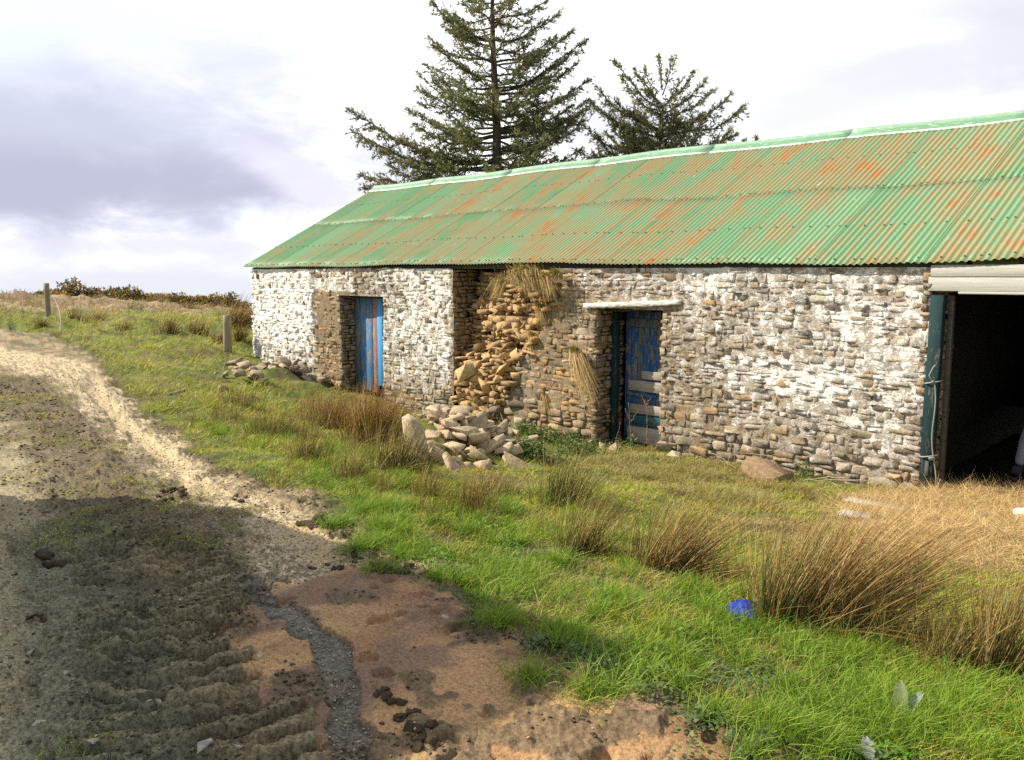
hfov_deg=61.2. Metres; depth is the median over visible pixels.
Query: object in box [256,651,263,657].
pebble
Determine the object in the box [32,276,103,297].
gorse bush
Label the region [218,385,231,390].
stone
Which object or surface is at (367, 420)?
rush clump
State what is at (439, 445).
stone
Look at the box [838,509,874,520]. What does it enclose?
plank
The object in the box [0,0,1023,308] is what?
sky
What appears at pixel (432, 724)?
mud clod
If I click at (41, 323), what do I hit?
rush clump
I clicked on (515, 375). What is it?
stone
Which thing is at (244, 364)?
stone
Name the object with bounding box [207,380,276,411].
rush clump
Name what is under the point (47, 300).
fence post
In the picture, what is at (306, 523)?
mud clod
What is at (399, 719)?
mud clod
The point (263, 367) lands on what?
stone
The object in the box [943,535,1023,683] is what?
rush clump
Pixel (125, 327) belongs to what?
rush clump
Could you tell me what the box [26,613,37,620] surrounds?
mud clod
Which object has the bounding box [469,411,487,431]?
stone
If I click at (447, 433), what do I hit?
stone
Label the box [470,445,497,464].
stone
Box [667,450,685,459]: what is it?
stone
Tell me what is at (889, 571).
rush clump
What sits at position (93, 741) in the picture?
pebble
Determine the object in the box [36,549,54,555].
mud clod
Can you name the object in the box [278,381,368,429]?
rush clump
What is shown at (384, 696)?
mud clod
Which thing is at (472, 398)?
turf tuft
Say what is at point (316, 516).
mud clod
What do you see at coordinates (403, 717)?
mud clod
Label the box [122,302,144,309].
rush clump
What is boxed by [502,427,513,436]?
stone
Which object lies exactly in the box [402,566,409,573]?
mud clod
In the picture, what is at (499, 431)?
stone
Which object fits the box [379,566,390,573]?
mud clod
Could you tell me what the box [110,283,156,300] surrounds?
gorse bush
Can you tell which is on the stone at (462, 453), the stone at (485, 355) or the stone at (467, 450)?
the stone at (467, 450)
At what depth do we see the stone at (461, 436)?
9.55 m
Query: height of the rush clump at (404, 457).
0.630 m
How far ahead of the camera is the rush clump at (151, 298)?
40.36 m
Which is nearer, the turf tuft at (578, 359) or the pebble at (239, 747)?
the pebble at (239, 747)
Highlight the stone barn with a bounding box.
[244,110,1023,489]
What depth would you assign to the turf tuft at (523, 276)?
12.87 m
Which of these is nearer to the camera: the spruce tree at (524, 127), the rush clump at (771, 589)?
the rush clump at (771, 589)
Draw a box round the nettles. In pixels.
[508,417,822,479]
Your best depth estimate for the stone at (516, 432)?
10.26 m
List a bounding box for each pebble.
[26,648,34,655]
[32,720,45,725]
[86,738,97,744]
[197,738,213,753]
[233,745,244,749]
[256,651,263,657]
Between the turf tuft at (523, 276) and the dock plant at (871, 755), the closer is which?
the dock plant at (871, 755)
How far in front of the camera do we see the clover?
4.20 m
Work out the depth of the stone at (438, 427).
9.71 m
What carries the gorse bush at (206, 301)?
on the ground at (400, 617)
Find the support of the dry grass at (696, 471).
on the ground at (400, 617)
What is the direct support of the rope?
attached to the stone barn
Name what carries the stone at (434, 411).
on the stone at (435, 418)
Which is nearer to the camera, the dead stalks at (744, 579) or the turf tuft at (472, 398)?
the dead stalks at (744, 579)
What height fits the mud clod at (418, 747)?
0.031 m
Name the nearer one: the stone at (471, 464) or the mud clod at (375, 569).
the mud clod at (375, 569)
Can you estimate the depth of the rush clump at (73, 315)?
26.84 m
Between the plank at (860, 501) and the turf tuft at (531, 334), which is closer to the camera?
the plank at (860, 501)
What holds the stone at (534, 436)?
on the stone
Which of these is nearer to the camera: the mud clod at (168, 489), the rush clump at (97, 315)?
the mud clod at (168, 489)
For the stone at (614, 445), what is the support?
on the ground at (400, 617)
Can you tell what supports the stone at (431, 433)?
on the stone at (439, 445)
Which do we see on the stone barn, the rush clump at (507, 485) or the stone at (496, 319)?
the stone at (496, 319)
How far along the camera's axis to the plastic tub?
4.06 m
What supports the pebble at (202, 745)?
on the ground at (400, 617)
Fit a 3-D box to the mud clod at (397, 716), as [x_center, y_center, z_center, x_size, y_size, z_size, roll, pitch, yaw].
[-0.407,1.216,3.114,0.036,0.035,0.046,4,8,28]
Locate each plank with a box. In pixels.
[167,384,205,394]
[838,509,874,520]
[841,497,910,510]
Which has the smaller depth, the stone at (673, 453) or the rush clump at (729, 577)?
the rush clump at (729, 577)
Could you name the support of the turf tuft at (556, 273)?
attached to the stone barn
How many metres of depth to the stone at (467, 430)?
9.63 m
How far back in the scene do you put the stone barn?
11.87 m
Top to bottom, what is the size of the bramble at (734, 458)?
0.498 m
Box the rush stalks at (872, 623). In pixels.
[184,394,1023,685]
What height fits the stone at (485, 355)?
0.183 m
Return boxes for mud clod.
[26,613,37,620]
[33,548,50,560]
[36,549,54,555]
[42,560,58,568]
[53,558,67,567]
[165,487,175,492]
[178,488,187,492]
[178,492,186,498]
[295,520,303,526]
[304,519,314,526]
[312,514,324,520]
[351,552,356,557]
[367,565,379,571]
[373,690,378,697]
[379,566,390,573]
[380,692,388,700]
[381,686,389,690]
[384,564,394,573]
[387,698,395,704]
[393,714,404,718]
[393,717,402,721]
[396,713,406,720]
[397,698,407,705]
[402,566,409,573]
[402,720,413,732]
[404,562,414,567]
[406,708,418,716]
[412,740,423,752]
[413,723,424,732]
[415,735,425,742]
[424,719,438,728]
[424,734,438,745]
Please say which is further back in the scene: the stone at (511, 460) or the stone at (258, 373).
the stone at (258, 373)
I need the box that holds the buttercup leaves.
[511,627,942,759]
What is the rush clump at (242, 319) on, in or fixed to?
on the ground at (400, 617)
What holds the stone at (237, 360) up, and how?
on the stone
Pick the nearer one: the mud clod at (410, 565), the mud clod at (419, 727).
the mud clod at (419, 727)
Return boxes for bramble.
[694,450,780,471]
[803,476,868,491]
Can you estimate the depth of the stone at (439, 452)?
8.98 m
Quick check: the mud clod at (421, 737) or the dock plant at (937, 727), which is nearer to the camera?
the mud clod at (421, 737)
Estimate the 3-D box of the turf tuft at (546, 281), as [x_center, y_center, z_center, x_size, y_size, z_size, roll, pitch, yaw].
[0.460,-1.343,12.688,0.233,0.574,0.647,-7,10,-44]
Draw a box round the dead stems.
[625,403,652,444]
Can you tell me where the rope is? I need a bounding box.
[920,365,942,491]
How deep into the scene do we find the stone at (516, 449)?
9.75 m
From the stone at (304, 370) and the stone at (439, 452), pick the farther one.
the stone at (304, 370)
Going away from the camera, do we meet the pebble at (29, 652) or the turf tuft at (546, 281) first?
the pebble at (29, 652)
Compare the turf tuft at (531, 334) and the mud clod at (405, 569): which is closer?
the mud clod at (405, 569)
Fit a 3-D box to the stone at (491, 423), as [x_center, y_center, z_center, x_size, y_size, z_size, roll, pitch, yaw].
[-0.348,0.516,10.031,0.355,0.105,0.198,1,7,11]
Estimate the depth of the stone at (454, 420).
9.80 m
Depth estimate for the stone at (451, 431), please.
9.74 m
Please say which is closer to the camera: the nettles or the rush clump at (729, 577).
the rush clump at (729, 577)
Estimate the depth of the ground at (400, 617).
4.15 m
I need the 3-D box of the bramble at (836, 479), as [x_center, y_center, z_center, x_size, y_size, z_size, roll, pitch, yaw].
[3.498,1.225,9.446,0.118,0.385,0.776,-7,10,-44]
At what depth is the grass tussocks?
3.62 m
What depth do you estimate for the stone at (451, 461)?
8.57 m
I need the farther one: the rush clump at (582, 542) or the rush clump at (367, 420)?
the rush clump at (367, 420)
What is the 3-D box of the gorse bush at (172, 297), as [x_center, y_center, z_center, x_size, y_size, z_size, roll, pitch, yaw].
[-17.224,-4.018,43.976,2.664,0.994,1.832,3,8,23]
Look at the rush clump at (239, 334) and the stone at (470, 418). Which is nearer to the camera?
the stone at (470, 418)
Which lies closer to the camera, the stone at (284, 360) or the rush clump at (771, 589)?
the rush clump at (771, 589)
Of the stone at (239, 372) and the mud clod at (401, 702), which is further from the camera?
the stone at (239, 372)
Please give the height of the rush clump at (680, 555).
0.613 m
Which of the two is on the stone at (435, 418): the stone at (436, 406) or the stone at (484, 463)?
the stone at (436, 406)
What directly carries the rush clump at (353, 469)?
on the ground at (400, 617)
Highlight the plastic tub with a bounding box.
[727,599,764,622]
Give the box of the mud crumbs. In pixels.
[0,380,848,759]
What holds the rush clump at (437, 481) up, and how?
on the ground at (400, 617)
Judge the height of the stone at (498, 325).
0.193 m
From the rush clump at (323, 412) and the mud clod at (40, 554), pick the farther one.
the rush clump at (323, 412)
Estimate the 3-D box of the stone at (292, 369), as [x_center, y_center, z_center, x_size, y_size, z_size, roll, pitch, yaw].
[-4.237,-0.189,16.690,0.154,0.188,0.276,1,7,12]
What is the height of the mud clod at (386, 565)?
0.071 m
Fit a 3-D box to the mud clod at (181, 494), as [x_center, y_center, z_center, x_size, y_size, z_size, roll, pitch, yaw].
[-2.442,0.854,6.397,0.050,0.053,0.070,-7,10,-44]
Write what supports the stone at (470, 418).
on the ground at (400, 617)
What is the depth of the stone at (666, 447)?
11.48 m
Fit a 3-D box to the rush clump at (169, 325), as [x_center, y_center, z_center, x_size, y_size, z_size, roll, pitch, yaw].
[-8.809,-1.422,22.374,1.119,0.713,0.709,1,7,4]
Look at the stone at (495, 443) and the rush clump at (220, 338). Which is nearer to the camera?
the stone at (495, 443)
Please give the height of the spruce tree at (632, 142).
9.223 m
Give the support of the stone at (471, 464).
on the stone at (484, 463)
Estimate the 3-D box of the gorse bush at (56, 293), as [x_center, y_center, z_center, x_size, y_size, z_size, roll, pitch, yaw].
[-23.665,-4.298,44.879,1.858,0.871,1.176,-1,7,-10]
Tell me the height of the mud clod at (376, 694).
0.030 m
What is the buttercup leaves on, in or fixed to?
on the ground at (400, 617)
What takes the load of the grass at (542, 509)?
on the ground at (400, 617)
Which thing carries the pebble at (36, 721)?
on the ground at (400, 617)
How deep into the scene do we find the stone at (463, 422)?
9.81 m
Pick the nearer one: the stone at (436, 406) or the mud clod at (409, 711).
the mud clod at (409, 711)
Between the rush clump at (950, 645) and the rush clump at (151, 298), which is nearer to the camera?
the rush clump at (950, 645)
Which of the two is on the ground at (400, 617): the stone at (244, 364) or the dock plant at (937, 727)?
the dock plant at (937, 727)
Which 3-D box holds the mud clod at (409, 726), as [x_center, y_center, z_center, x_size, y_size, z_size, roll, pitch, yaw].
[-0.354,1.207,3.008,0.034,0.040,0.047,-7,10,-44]
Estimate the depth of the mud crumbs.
3.84 m
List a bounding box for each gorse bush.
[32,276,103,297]
[39,291,71,295]
[98,286,142,298]
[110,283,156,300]
[144,291,194,304]
[173,295,214,304]
[196,292,236,304]
[210,291,251,308]
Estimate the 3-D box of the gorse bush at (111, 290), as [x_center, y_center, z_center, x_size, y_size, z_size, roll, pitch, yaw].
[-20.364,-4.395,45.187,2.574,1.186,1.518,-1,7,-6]
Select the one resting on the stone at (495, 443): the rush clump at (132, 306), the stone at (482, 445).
the stone at (482, 445)
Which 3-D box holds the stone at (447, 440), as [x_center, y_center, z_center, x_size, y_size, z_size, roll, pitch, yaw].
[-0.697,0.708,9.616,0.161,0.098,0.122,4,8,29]
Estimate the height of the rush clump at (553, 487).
0.636 m
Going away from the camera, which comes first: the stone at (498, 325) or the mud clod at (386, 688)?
the mud clod at (386, 688)
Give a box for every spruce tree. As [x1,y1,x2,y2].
[344,0,598,264]
[567,53,749,267]
[741,134,758,141]
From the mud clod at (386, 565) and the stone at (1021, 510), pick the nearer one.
the mud clod at (386, 565)
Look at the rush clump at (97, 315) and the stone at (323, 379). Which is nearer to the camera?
the stone at (323, 379)
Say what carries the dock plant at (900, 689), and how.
on the ground at (400, 617)
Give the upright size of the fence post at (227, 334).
1.152 m
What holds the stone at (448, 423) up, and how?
on the stone
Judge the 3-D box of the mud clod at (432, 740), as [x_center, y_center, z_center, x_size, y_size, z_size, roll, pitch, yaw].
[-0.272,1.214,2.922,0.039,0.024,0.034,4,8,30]
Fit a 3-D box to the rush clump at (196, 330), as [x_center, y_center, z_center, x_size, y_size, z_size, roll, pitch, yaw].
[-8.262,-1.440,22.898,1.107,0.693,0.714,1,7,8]
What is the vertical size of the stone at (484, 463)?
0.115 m
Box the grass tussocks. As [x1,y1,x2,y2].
[194,416,1023,759]
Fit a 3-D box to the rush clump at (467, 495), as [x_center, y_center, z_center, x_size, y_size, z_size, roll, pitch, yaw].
[-0.204,0.734,6.154,0.588,0.497,0.603,-5,9,-36]
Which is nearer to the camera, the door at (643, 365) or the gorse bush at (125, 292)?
the door at (643, 365)
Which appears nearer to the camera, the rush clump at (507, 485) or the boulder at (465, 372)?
the rush clump at (507, 485)
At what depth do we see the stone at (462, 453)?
9.33 m
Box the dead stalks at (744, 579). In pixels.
[302,433,958,692]
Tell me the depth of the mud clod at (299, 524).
5.65 m
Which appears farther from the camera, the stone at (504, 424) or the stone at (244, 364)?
the stone at (244, 364)
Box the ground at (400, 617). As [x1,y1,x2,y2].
[0,291,1023,759]
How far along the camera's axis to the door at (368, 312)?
16.85 m
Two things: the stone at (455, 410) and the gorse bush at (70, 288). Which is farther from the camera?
the gorse bush at (70, 288)
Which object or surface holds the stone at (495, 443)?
on the ground at (400, 617)
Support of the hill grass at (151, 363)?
on the ground at (400, 617)
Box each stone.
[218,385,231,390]
[227,357,242,365]
[233,369,245,375]
[236,360,252,368]
[249,369,263,377]
[255,375,268,382]
[257,365,267,369]
[279,356,291,366]
[289,366,297,372]
[297,368,308,372]
[302,374,315,381]
[317,376,329,381]
[402,414,430,461]
[424,429,441,440]
[425,407,440,416]
[426,415,439,422]
[427,404,440,420]
[427,440,444,451]
[430,446,443,460]
[433,422,444,430]
[439,413,447,424]
[440,417,456,424]
[440,430,455,438]
[441,419,459,426]
[442,439,457,447]
[442,451,463,470]
[443,441,465,452]
[447,405,473,416]
[447,442,468,458]
[449,415,463,419]
[449,425,474,440]
[450,426,477,437]
[452,432,466,440]
[453,455,461,462]
[457,419,468,425]
[459,462,475,468]
[463,415,475,422]
[463,447,475,452]
[468,432,489,445]
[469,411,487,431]
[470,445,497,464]
[473,459,492,469]
[474,440,487,451]
[481,352,490,362]
[486,420,494,427]
[486,434,505,453]
[490,425,500,433]
[493,316,502,322]
[494,442,513,454]
[495,428,504,434]
[496,321,505,330]
[498,419,507,432]
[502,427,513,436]
[502,444,523,455]
[504,451,535,469]
[505,438,517,441]
[510,372,519,378]
[512,429,519,435]
[520,435,538,444]
[609,443,616,450]
[655,442,672,452]
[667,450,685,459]
[1013,508,1023,518]
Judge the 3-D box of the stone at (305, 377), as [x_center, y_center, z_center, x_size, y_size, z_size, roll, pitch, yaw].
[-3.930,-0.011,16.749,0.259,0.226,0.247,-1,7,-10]
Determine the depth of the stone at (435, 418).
9.91 m
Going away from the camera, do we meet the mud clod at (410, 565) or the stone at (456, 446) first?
the mud clod at (410, 565)
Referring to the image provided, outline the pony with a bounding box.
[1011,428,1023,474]
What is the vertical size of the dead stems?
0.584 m
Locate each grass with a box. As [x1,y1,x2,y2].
[0,288,604,447]
[0,379,1023,759]
[576,439,930,509]
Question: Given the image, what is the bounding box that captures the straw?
[783,467,1023,575]
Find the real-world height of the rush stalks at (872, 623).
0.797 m
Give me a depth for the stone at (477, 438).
9.63 m
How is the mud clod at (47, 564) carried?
on the mud clod
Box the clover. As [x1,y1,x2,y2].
[232,458,1023,759]
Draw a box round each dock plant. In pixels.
[843,735,892,759]
[871,679,923,729]
[900,720,946,733]
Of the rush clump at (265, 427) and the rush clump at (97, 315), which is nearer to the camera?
the rush clump at (265, 427)
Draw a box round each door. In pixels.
[354,298,384,393]
[624,311,662,445]
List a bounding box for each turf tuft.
[467,396,478,411]
[486,274,513,307]
[493,263,550,299]
[524,330,541,358]
[532,302,551,330]
[533,271,558,305]
[539,393,550,417]
[548,266,564,282]
[562,344,602,415]
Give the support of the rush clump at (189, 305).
on the ground at (400, 617)
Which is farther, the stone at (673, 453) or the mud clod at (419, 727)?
the stone at (673, 453)
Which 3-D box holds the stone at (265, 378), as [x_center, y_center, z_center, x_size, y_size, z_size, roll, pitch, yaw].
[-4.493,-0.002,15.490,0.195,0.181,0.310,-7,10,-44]
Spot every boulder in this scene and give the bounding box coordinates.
[455,360,478,381]
[740,455,793,483]
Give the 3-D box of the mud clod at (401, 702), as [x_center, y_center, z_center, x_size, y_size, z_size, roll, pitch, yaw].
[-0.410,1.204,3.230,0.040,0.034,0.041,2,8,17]
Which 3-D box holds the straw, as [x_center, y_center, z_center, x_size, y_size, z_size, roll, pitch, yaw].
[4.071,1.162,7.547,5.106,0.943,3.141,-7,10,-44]
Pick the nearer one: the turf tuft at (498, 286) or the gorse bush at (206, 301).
the turf tuft at (498, 286)
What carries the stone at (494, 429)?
on the ground at (400, 617)
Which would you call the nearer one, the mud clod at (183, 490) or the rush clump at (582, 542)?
the rush clump at (582, 542)
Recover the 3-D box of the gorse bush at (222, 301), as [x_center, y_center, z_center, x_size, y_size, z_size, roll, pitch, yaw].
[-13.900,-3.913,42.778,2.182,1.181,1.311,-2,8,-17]
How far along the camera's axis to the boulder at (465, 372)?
14.27 m
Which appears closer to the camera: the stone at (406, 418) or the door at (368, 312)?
the stone at (406, 418)
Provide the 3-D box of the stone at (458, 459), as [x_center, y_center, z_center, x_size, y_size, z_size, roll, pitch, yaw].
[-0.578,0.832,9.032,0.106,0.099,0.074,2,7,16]
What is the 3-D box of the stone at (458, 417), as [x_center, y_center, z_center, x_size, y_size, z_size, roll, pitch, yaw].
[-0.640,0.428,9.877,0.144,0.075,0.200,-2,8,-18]
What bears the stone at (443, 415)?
on the ground at (400, 617)
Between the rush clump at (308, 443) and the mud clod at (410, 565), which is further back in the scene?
the rush clump at (308, 443)
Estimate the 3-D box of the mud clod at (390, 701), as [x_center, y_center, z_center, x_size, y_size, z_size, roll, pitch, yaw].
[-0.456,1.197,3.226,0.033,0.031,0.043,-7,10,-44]
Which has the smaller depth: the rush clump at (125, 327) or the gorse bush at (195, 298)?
the rush clump at (125, 327)
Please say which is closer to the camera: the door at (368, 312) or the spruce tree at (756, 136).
the door at (368, 312)
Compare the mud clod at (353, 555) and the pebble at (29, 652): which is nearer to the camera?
the pebble at (29, 652)
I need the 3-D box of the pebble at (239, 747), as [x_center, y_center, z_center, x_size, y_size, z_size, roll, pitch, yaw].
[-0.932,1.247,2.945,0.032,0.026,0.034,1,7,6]
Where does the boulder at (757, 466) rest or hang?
on the ground at (400, 617)
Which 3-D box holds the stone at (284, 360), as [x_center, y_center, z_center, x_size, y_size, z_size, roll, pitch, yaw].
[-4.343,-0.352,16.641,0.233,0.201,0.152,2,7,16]
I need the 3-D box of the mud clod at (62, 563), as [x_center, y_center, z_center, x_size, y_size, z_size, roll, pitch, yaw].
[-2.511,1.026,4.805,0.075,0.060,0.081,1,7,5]
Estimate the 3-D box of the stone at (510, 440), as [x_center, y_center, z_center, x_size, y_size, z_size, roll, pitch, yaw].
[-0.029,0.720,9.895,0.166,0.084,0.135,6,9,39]
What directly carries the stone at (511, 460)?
on the ground at (400, 617)
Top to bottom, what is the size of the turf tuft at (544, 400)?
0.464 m
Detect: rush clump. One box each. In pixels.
[30,317,49,329]
[64,307,90,321]
[82,309,109,322]
[111,318,135,331]
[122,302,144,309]
[143,291,166,302]
[149,312,188,336]
[174,299,206,308]
[181,314,220,336]
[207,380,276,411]
[209,288,252,328]
[210,331,235,343]
[216,401,327,440]
[232,323,252,341]
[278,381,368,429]
[279,420,355,461]
[316,374,433,445]
[320,433,395,481]
[362,416,466,474]
[402,461,475,498]
[442,452,536,513]
[481,467,535,497]
[508,438,636,510]
[541,478,662,557]
[600,482,802,582]
[692,547,761,584]
[699,506,859,632]
[714,472,1023,640]
[899,576,1021,676]
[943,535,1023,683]
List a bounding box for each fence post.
[43,283,50,317]
[223,315,231,353]
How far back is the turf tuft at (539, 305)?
13.01 m
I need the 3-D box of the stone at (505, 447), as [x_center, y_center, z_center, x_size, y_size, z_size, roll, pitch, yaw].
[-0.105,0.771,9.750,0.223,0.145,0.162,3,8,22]

